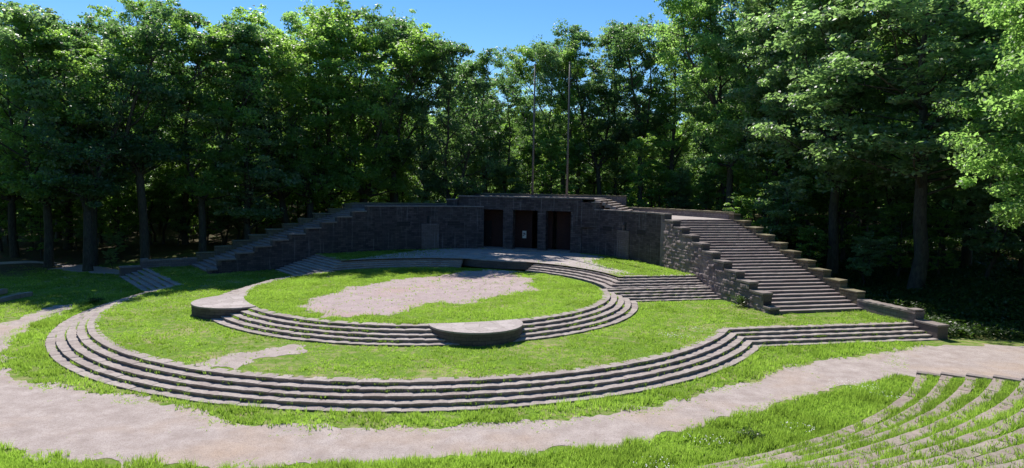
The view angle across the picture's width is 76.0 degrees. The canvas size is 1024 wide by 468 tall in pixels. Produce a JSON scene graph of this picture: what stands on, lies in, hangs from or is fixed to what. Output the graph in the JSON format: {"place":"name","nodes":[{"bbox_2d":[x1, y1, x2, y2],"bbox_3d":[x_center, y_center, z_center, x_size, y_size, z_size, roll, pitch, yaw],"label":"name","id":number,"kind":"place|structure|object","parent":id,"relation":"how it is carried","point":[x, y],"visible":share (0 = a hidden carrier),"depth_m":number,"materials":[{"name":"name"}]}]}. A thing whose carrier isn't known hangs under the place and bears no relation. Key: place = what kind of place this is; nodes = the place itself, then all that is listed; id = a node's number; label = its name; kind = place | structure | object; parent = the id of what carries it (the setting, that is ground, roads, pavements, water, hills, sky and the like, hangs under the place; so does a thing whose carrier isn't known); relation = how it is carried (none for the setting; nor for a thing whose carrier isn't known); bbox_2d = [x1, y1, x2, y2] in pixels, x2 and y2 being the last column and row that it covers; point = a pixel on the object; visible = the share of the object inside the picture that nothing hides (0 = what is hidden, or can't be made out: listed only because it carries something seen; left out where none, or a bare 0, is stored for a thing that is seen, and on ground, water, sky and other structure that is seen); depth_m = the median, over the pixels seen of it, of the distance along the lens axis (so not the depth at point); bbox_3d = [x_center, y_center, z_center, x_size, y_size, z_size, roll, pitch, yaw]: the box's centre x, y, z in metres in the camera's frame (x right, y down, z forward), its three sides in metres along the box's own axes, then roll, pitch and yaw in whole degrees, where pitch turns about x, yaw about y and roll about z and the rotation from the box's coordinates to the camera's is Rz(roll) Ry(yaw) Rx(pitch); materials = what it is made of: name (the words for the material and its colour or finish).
{"place":"outdoors","nodes":[
{"label":"outdoors","id":0,"kind":"place"},
{"bbox_2d":[0,261,118,273],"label":"dirt trail","id":1,"kind":"object","parent":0,"point":[97,269],"visible":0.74,"depth_m":72.03,"materials":[{"name":"soil"}]},
{"bbox_2d":[244,267,605,324],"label":"stage lawn","id":2,"kind":"structure","parent":0,"point":[466,319],"depth_m":45.50,"materials":[{"name":"plant"}]},
{"bbox_2d":[297,269,540,317],"bbox_3d":[-5.758,4.343,52.436,13.145,0.001,26.699,4,5,39],"label":"sand patch","id":3,"kind":"object","parent":2,"relation":"on","point":[488,289],"visible":0.95,"depth_m":50.10,"materials":[{"name":"beige sand"}]},
{"bbox_2d":[0,0,941,125],"label":"sky","id":4,"kind":"structure","parent":0,"point":[480,24],"materials":[{"name":"blue"}]},
{"bbox_2d":[324,249,687,276],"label":"terrace","id":5,"kind":"structure","parent":0,"point":[546,263],"depth_m":64.73,"materials":[{"name":"plant"}]},
{"bbox_2d":[297,254,462,270],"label":"curved steps","id":6,"kind":"structure","parent":5,"relation":"on","point":[325,262],"depth_m":66.70,"materials":[{"name":"stone"}]},
{"bbox_2d":[375,205,483,250],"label":"curved wall","id":7,"kind":"structure","parent":5,"relation":"on","point":[397,227],"depth_m":77.75,"materials":[{"name":"stone"}]},
{"bbox_2d":[351,248,633,273],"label":"flagstone paving","id":8,"kind":"structure","parent":5,"relation":"on","point":[555,257],"depth_m":71.26,"materials":[{"name":"grey stone"}]},
{"bbox_2d":[461,257,539,269],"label":"stone platform","id":9,"kind":"structure","parent":5,"relation":"on","point":[501,263],"depth_m":66.80,"materials":[{"name":"grey stone"}]},
{"bbox_2d":[446,195,607,252],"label":"stage building","id":10,"kind":"structure","parent":5,"relation":"on","point":[547,224],"depth_m":78.67,"materials":[{"name":"stone"}]},
{"bbox_2d":[525,262,705,288],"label":"curved steps","id":11,"kind":"structure","parent":5,"relation":"on","point":[602,280],"depth_m":56.75,"materials":[{"name":"stone"}]},
{"bbox_2d":[582,209,660,265],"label":"curved wall","id":12,"kind":"structure","parent":5,"relation":"on","point":[631,235],"depth_m":70.00,"materials":[{"name":"stone"}]},
{"bbox_2d":[0,248,1023,467],"bbox_3d":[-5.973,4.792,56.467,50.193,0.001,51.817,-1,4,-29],"label":"terrace lawn","id":13,"kind":"structure","parent":0,"point":[263,364],"depth_m":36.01,"materials":[{"name":"plant"}]},
{"bbox_2d":[191,294,255,319],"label":"round platform","id":14,"kind":"structure","parent":13,"relation":"on","point":[212,307],"depth_m":43.22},
{"bbox_2d":[195,344,307,369],"bbox_3d":[-13.116,6.246,33.608,2.969,0.001,5.950,3,5,33],"label":"bare patch","id":15,"kind":"object","parent":13,"relation":"on","point":[238,360],"visible":1,"depth_m":33.59,"materials":[{"name":"beige soil"}]},
{"bbox_2d":[219,262,335,296],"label":"curved steps","id":16,"kind":"structure","parent":13,"relation":"on","point":[297,268],"depth_m":64.79,"materials":[{"name":"stone"}]},
{"bbox_2d":[206,205,374,273],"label":"stepped wall","id":17,"kind":"structure","parent":13,"relation":"on","point":[354,231],"depth_m":70.08,"materials":[{"name":"stone"}]},
{"bbox_2d":[211,306,458,345],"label":"curved steps","id":18,"kind":"structure","parent":13,"relation":"on","point":[420,334],"depth_m":38.06,"materials":[{"name":"stone"}]},
{"bbox_2d":[428,319,522,345],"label":"round platform","id":19,"kind":"structure","parent":13,"relation":"on","point":[492,333],"depth_m":37.05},
{"bbox_2d":[482,286,721,341],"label":"curved steps","id":20,"kind":"structure","parent":13,"relation":"on","point":[629,301],"depth_m":44.90,"materials":[{"name":"stone"}]},
{"bbox_2d":[659,213,779,313],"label":"stepped wall","id":21,"kind":"structure","parent":13,"relation":"on","point":[682,249],"depth_m":55.90,"materials":[{"name":"stone"}]},
{"bbox_2d":[673,219,862,313],"bbox_3d":[20.746,2.228,57.031,7.248,6.144,18.108,0,4,-14],"label":"stairway","id":22,"kind":"object","parent":13,"relation":"on","point":[791,286],"visible":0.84,"depth_m":54.94,"materials":[{"name":"stone"}]},
{"bbox_2d":[0,304,1023,467],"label":"gravel path","id":23,"kind":"structure","parent":0,"point":[35,419],"depth_m":25.94,"materials":[{"name":"beige gravel"}]},
{"bbox_2d":[0,197,1023,467],"bbox_3d":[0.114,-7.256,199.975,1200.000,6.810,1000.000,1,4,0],"label":"ground","id":24,"kind":"structure","parent":0,"point":[130,253],"depth_m":51.62,"materials":[{"name":"green plant"}]},
{"bbox_2d":[0,28,82,257],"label":"tree","id":25,"kind":"object","parent":24,"relation":"on","point":[11,198],"visible":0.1,"depth_m":79.68,"materials":[{"name":"green plant"}]},
{"bbox_2d":[0,23,108,248],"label":"tree","id":26,"kind":"object","parent":24,"relation":"on","point":[67,245],"visible":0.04,"depth_m":85.94,"materials":[{"name":"green plant"}]},
{"bbox_2d":[0,0,138,211],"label":"tree","id":27,"kind":"object","parent":24,"relation":"on","point":[92,30],"visible":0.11,"depth_m":76.43,"materials":[{"name":"green plant"}]},
{"bbox_2d":[0,11,153,266],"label":"tree","id":28,"kind":"object","parent":24,"relation":"on","point":[27,191],"visible":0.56,"depth_m":69.60,"materials":[{"name":"green plant"}]},
{"bbox_2d":[0,2,168,265],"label":"tree","id":29,"kind":"object","parent":24,"relation":"on","point":[36,18],"visible":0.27,"depth_m":70.14,"materials":[{"name":"green plant"}]},
{"bbox_2d":[2,16,182,270],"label":"tree","id":30,"kind":"object","parent":24,"relation":"on","point":[89,190],"visible":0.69,"depth_m":69.23,"materials":[{"name":"green plant"}]},
{"bbox_2d":[96,164,158,252],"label":"sapling","id":31,"kind":"object","parent":24,"relation":"on","point":[124,217],"visible":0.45,"depth_m":83.64,"materials":[{"name":"green plant"}]},
{"bbox_2d":[82,0,186,242],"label":"tree","id":32,"kind":"object","parent":24,"relation":"on","point":[124,17],"visible":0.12,"depth_m":89.66,"materials":[{"name":"green plant"}]},
{"bbox_2d":[127,176,171,244],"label":"sapling","id":33,"kind":"object","parent":24,"relation":"on","point":[152,190],"visible":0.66,"depth_m":88.72,"materials":[{"name":"green plant"}]},
{"bbox_2d":[119,257,196,275],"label":"wall","id":34,"kind":"structure","parent":24,"relation":"on","point":[151,263],"depth_m":68.27,"materials":[{"name":"stone"}]},
{"bbox_2d":[60,0,265,258],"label":"tree","id":35,"kind":"object","parent":24,"relation":"on","point":[147,154],"visible":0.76,"depth_m":71.66,"materials":[{"name":"green plant"}]},
{"bbox_2d":[146,163,180,243],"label":"sapling","id":36,"kind":"object","parent":24,"relation":"on","point":[165,205],"visible":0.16,"depth_m":93.38,"materials":[{"name":"green plant"}]},
{"bbox_2d":[138,5,242,244],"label":"tree","id":37,"kind":"object","parent":24,"relation":"on","point":[184,237],"visible":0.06,"depth_m":88.29,"materials":[{"name":"green plant"}]},
{"bbox_2d":[109,13,306,251],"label":"tree","id":38,"kind":"object","parent":24,"relation":"on","point":[201,191],"visible":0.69,"depth_m":75.91,"materials":[{"name":"green plant"}]},
{"bbox_2d":[164,25,314,239],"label":"tree","id":39,"kind":"object","parent":24,"relation":"on","point":[247,211],"visible":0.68,"depth_m":78.19,"materials":[{"name":"green plant"}]},
{"bbox_2d":[203,4,297,239],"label":"tree","id":40,"kind":"object","parent":24,"relation":"on","point":[263,23],"visible":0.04,"depth_m":91.50,"materials":[{"name":"green plant"}]},
{"bbox_2d":[208,13,331,222],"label":"tree","id":41,"kind":"object","parent":24,"relation":"on","point":[281,196],"visible":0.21,"depth_m":82.52,"materials":[{"name":"green plant"}]},
{"bbox_2d":[195,203,354,261],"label":"stepped wall","id":42,"kind":"structure","parent":24,"relation":"on","point":[202,256],"depth_m":74.65,"materials":[{"name":"grey stone"}]},
{"bbox_2d":[191,209,359,271],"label":"stairway","id":43,"kind":"object","parent":24,"relation":"on","point":[210,262],"visible":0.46,"depth_m":73.20,"materials":[{"name":"stone"}]},
{"bbox_2d":[201,5,366,217],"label":"tree","id":44,"kind":"object","parent":24,"relation":"on","point":[294,158],"visible":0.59,"depth_m":83.03,"materials":[{"name":"green plant"}]},
{"bbox_2d":[259,0,339,217],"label":"tree","id":45,"kind":"object","parent":24,"relation":"on","point":[290,16],"visible":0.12,"depth_m":93.26,"materials":[{"name":"green plant"}]},
{"bbox_2d":[272,0,388,212],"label":"tree","id":46,"kind":"object","parent":24,"relation":"on","point":[328,64],"visible":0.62,"depth_m":84.06,"materials":[{"name":"green plant"}]},
{"bbox_2d":[298,22,440,202],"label":"tree","id":47,"kind":"object","parent":24,"relation":"on","point":[377,167],"visible":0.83,"depth_m":84.17,"materials":[{"name":"green plant"}]},
{"bbox_2d":[322,3,441,202],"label":"tree","id":48,"kind":"object","parent":24,"relation":"on","point":[375,21],"visible":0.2,"depth_m":88.98,"materials":[{"name":"green plant"}]},
{"bbox_2d":[347,8,437,202],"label":"tree","id":49,"kind":"object","parent":24,"relation":"on","point":[381,198],"visible":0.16,"depth_m":94.18,"materials":[{"name":"green plant"}]},
{"bbox_2d":[356,26,486,202],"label":"tree","id":50,"kind":"object","parent":24,"relation":"on","point":[411,146],"visible":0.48,"depth_m":87.53,"materials":[{"name":"green plant"}]},
{"bbox_2d":[380,41,463,202],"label":"tree","id":51,"kind":"object","parent":24,"relation":"on","point":[422,175],"visible":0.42,"depth_m":89.39,"materials":[{"name":"green plant"}]},
{"bbox_2d":[403,38,515,200],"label":"tree","id":52,"kind":"object","parent":24,"relation":"on","point":[441,183],"visible":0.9,"depth_m":87.64,"materials":[{"name":"green plant"}]},
{"bbox_2d":[428,60,493,194],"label":"tree","id":53,"kind":"object","parent":24,"relation":"on","point":[466,118],"visible":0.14,"depth_m":101.22,"materials":[{"name":"green plant"}]},
{"bbox_2d":[439,69,513,192],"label":"tree","id":54,"kind":"object","parent":24,"relation":"on","point":[483,150],"visible":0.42,"depth_m":99.61,"materials":[{"name":"green plant"}]},
{"bbox_2d":[45,268,939,412],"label":"curved steps","id":55,"kind":"structure","parent":24,"relation":"on","point":[247,385],"depth_m":31.05,"materials":[{"name":"stone"}]},
{"bbox_2d":[55,269,926,406],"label":"step weeds","id":56,"kind":"object","parent":55,"relation":"on","point":[387,391],"visible":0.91,"depth_m":36.41,"materials":[{"name":"green plant"}]},
{"bbox_2d":[0,292,999,435],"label":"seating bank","id":57,"kind":"structure","parent":24,"relation":"on","point":[5,294],"depth_m":52.68,"materials":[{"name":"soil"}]},
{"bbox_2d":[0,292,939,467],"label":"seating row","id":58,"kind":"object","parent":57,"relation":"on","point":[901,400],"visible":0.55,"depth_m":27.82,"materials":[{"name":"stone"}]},
{"bbox_2d":[0,289,965,467],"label":"seating row","id":59,"kind":"object","parent":57,"relation":"on","point":[943,377],"visible":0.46,"depth_m":25.48,"materials":[{"name":"stone"}]},
{"bbox_2d":[746,373,992,467],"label":"seating row","id":60,"kind":"object","parent":57,"relation":"on","point":[965,390],"visible":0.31,"depth_m":25.47,"materials":[{"name":"stone"}]},
{"bbox_2d":[777,374,1020,467],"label":"seating row","id":61,"kind":"object","parent":57,"relation":"on","point":[898,441],"visible":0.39,"depth_m":21.96,"materials":[{"name":"stone"}]},
{"bbox_2d":[808,376,1023,467],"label":"seating row","id":62,"kind":"object","parent":57,"relation":"on","point":[1011,397],"visible":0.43,"depth_m":20.98,"materials":[{"name":"stone"}]},
{"bbox_2d":[851,408,1023,467],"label":"seating row","id":63,"kind":"object","parent":57,"relation":"on","point":[968,435],"visible":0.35,"depth_m":18.92,"materials":[{"name":"stone"}]},
{"bbox_2d":[892,427,1023,467],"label":"seating row","id":64,"kind":"object","parent":57,"relation":"on","point":[981,444],"visible":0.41,"depth_m":16.94,"materials":[{"name":"stone"}]},
{"bbox_2d":[933,443,1023,467],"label":"seating row","id":65,"kind":"object","parent":57,"relation":"on","point":[992,454],"visible":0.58,"depth_m":15.51,"materials":[{"name":"stone"}]},
{"bbox_2d":[472,68,532,192],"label":"tree","id":66,"kind":"object","parent":24,"relation":"on","point":[509,130],"visible":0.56,"depth_m":100.32,"materials":[{"name":"green plant"}]},
{"bbox_2d":[484,157,528,192],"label":"sapling","id":67,"kind":"object","parent":24,"relation":"on","point":[511,171],"visible":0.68,"depth_m":98.70,"materials":[{"name":"green plant"}]},
{"bbox_2d":[500,95,538,191],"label":"tree","id":68,"kind":"object","parent":24,"relation":"on","point":[523,138],"visible":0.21,"depth_m":110.34,"materials":[{"name":"green plant"}]},
{"bbox_2d":[505,143,546,192],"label":"sapling","id":69,"kind":"object","parent":24,"relation":"on","point":[526,159],"visible":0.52,"depth_m":105.27,"materials":[{"name":"green plant"}]},
{"bbox_2d":[492,43,582,193],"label":"tree","id":70,"kind":"object","parent":24,"relation":"on","point":[555,60],"visible":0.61,"depth_m":104.77,"materials":[{"name":"green plant"}]},
{"bbox_2d":[132,116,964,209],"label":"wood","id":71,"kind":"object","parent":24,"relation":"on","point":[628,183],"visible":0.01,"depth_m":151.88,"materials":[{"name":"wood"}]},
{"bbox_2d":[474,193,626,248],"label":"parapet","id":72,"kind":"structure","parent":24,"relation":"on","point":[622,199],"depth_m":85.47,"materials":[{"name":"grey stone"}]},
{"bbox_2d":[505,40,602,191],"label":"tree","id":73,"kind":"object","parent":24,"relation":"on","point":[556,110],"visible":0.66,"depth_m":103.87,"materials":[{"name":"green plant"}]},
{"bbox_2d":[529,134,578,193],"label":"sapling","id":74,"kind":"object","parent":24,"relation":"on","point":[547,145],"visible":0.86,"depth_m":95.05,"materials":[{"name":"green plant"}]},
{"bbox_2d":[515,26,608,194],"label":"tree","id":75,"kind":"object","parent":24,"relation":"on","point":[529,57],"visible":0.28,"depth_m":107.71,"materials":[{"name":"green plant"}]},
{"bbox_2d":[552,143,587,193],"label":"sapling","id":76,"kind":"object","parent":24,"relation":"on","point":[571,171],"visible":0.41,"depth_m":105.65,"materials":[{"name":"green plant"}]},
{"bbox_2d":[551,18,644,194],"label":"tree","id":77,"kind":"object","parent":24,"relation":"on","point":[603,149],"visible":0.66,"depth_m":105.21,"materials":[{"name":"green plant"}]},
{"bbox_2d":[577,24,647,194],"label":"tree","id":78,"kind":"object","parent":24,"relation":"on","point":[608,174],"visible":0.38,"depth_m":107.14,"materials":[{"name":"green plant"}]},
{"bbox_2d":[604,13,681,206],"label":"tree","id":79,"kind":"object","parent":24,"relation":"on","point":[626,35],"visible":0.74,"depth_m":99.42,"materials":[{"name":"green plant"}]},
{"bbox_2d":[619,133,678,207],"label":"sapling","id":80,"kind":"object","parent":24,"relation":"on","point":[639,143],"visible":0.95,"depth_m":91.71,"materials":[{"name":"green plant"}]},
{"bbox_2d":[646,167,674,207],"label":"sapling","id":81,"kind":"object","parent":24,"relation":"on","point":[659,178],"visible":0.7,"depth_m":93.28,"materials":[{"name":"green plant"}]},
{"bbox_2d":[623,88,698,184],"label":"tree","id":82,"kind":"object","parent":24,"relation":"on","point":[682,156],"visible":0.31,"depth_m":101.47,"materials":[{"name":"green plant"}]},
{"bbox_2d":[641,19,711,208],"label":"tree","id":83,"kind":"object","parent":24,"relation":"on","point":[663,107],"visible":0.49,"depth_m":98.05,"materials":[{"name":"green plant"}]},
{"bbox_2d":[661,167,691,208],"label":"sapling","id":84,"kind":"object","parent":24,"relation":"on","point":[684,177],"visible":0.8,"depth_m":92.95,"materials":[{"name":"green plant"}]},
{"bbox_2d":[628,207,734,218],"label":"parapet","id":85,"kind":"structure","parent":24,"relation":"on","point":[703,213],"depth_m":72.87,"materials":[{"name":"grey stone"}]},
{"bbox_2d":[671,175,695,209],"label":"sapling","id":86,"kind":"object","parent":24,"relation":"on","point":[685,204],"visible":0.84,"depth_m":93.11,"materials":[{"name":"green plant"}]},
{"bbox_2d":[685,137,742,211],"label":"sapling","id":87,"kind":"object","parent":24,"relation":"on","point":[711,191],"visible":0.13,"depth_m":90.10,"materials":[{"name":"green plant"}]},
{"bbox_2d":[673,0,758,205],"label":"tree","id":88,"kind":"object","parent":24,"relation":"on","point":[721,32],"visible":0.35,"depth_m":88.34,"materials":[{"name":"green plant"}]},
{"bbox_2d":[636,0,815,211],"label":"tree","id":89,"kind":"object","parent":24,"relation":"on","point":[702,72],"visible":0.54,"depth_m":82.59,"materials":[{"name":"green plant"}]},
{"bbox_2d":[722,193,760,226],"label":"sapling","id":90,"kind":"object","parent":24,"relation":"on","point":[740,201],"visible":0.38,"depth_m":72.51,"materials":[{"name":"green plant"}]},
{"bbox_2d":[722,138,799,226],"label":"sapling","id":91,"kind":"object","parent":24,"relation":"on","point":[770,175],"visible":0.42,"depth_m":76.74,"materials":[{"name":"green plant"}]},
{"bbox_2d":[743,171,816,240],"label":"sapling","id":92,"kind":"object","parent":24,"relation":"on","point":[795,190],"visible":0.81,"depth_m":70.06,"materials":[{"name":"green plant"}]},
{"bbox_2d":[707,0,855,225],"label":"tree","id":93,"kind":"object","parent":24,"relation":"on","point":[733,3],"visible":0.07,"depth_m":87.51,"materials":[{"name":"green plant"}]},
{"bbox_2d":[714,0,865,218],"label":"tree","id":94,"kind":"object","parent":24,"relation":"on","point":[748,49],"visible":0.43,"depth_m":75.73,"materials":[{"name":"green plant"}]},
{"bbox_2d":[726,213,865,306],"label":"stepped wall","id":95,"kind":"structure","parent":24,"relation":"on","point":[838,285],"depth_m":55.55,"materials":[{"name":"grey stone"}]},
{"bbox_2d":[757,151,849,250],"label":"sapling","id":96,"kind":"object","parent":24,"relation":"on","point":[812,203],"visible":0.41,"depth_m":72.81,"materials":[{"name":"green plant"}]},
{"bbox_2d":[790,225,830,266],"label":"sapling","id":97,"kind":"object","parent":24,"relation":"on","point":[805,247],"visible":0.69,"depth_m":65.99,"materials":[{"name":"green plant"}]},
{"bbox_2d":[745,0,952,276],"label":"tree","id":98,"kind":"object","parent":24,"relation":"on","point":[801,40],"visible":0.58,"depth_m":64.93,"materials":[{"name":"green plant"}]},
{"bbox_2d":[845,231,897,286],"bbox_3d":[33.586,2.693,61.823,3.487,5.962,4.404,1,4,6],"label":"sapling","id":99,"kind":"object","parent":24,"relation":"on","point":[861,264],"visible":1,"depth_m":61.78,"materials":[{"name":"green plant"}]},
{"bbox_2d":[816,2,961,245],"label":"tree","id":100,"kind":"object","parent":24,"relation":"on","point":[866,188],"visible":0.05,"depth_m":76.58,"materials":[{"name":"green plant"}]},
{"bbox_2d":[761,221,1023,339],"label":"ground cover","id":101,"kind":"object","parent":24,"relation":"on","point":[994,285],"visible":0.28,"depth_m":56.68,"materials":[{"name":"green plant"}]},
{"bbox_2d":[857,299,949,339],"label":"wall","id":102,"kind":"structure","parent":24,"relation":"on","point":[934,329],"depth_m":45.25,"materials":[{"name":"stone"}]},
{"bbox_2d":[787,0,1023,289],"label":"tree","id":103,"kind":"object","parent":24,"relation":"on","point":[936,16],"visible":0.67,"depth_m":56.71,"materials":[{"name":"green plant"}]},
{"bbox_2d":[882,149,985,266],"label":"sapling","id":104,"kind":"object","parent":24,"relation":"on","point":[945,194],"visible":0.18,"depth_m":65.65,"materials":[{"name":"green plant"}]},
{"bbox_2d":[924,1,1019,268],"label":"tree","id":105,"kind":"object","parent":24,"relation":"on","point":[966,256],"visible":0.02,"depth_m":65.89,"materials":[{"name":"green plant"}]},
{"bbox_2d":[930,0,1023,229],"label":"tree","id":106,"kind":"object","parent":24,"relation":"on","point":[1008,104],"visible":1,"depth_m":41.91,"materials":[{"name":"green plant"}]},
{"bbox_2d":[947,182,1023,279],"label":"sapling","id":107,"kind":"object","parent":24,"relation":"on","point":[1010,244],"visible":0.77,"depth_m":58.61,"materials":[{"name":"green plant"}]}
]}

